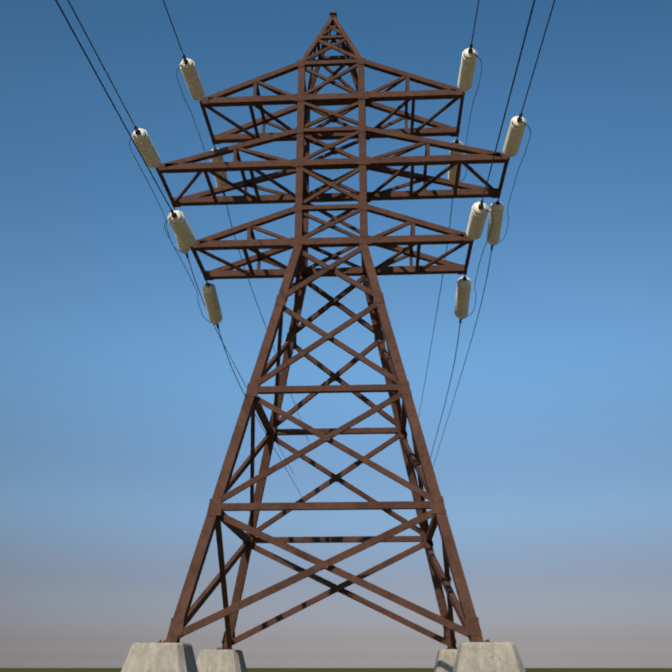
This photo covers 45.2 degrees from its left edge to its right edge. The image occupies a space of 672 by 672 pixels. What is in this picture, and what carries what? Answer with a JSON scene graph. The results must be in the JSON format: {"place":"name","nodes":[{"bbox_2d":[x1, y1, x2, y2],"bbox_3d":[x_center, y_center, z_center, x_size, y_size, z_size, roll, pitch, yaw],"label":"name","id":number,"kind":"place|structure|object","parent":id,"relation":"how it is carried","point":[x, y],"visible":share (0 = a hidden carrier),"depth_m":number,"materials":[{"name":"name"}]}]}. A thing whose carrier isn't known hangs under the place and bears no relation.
{"place":"outdoors","nodes":[
{"label":"outdoors","id":0,"kind":"place"},
{"bbox_2d":[156,12,509,649],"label":"pylon tower","id":1,"kind":"structure","parent":0,"point":[302,166],"depth_m":28.66,"materials":[{"name":"brown metal"}]},
{"bbox_2d":[55,0,554,495],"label":"power lines","id":2,"kind":"object","parent":1,"relation":"attached to","point":[176,219],"visible":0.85,"depth_m":28.49,"materials":[{"name":"black metal"}]},
{"bbox_2d":[0,668,671,671],"bbox_3d":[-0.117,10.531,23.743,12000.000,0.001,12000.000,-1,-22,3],"label":"ground","id":3,"kind":"structure","parent":0,"point":[349,669],"depth_m":390.02,"materials":[{"name":"green plant"}]},
{"bbox_2d":[121,642,525,671],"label":"concrete footings","id":4,"kind":"object","parent":3,"relation":"on","point":[463,657],"visible":1,"depth_m":19.84,"materials":[{"name":"grey concrete"}]},
{"bbox_2d":[0,0,671,667],"label":"sky","id":5,"kind":"structure","parent":0,"point":[121,403],"materials":[{"name":"blue"}]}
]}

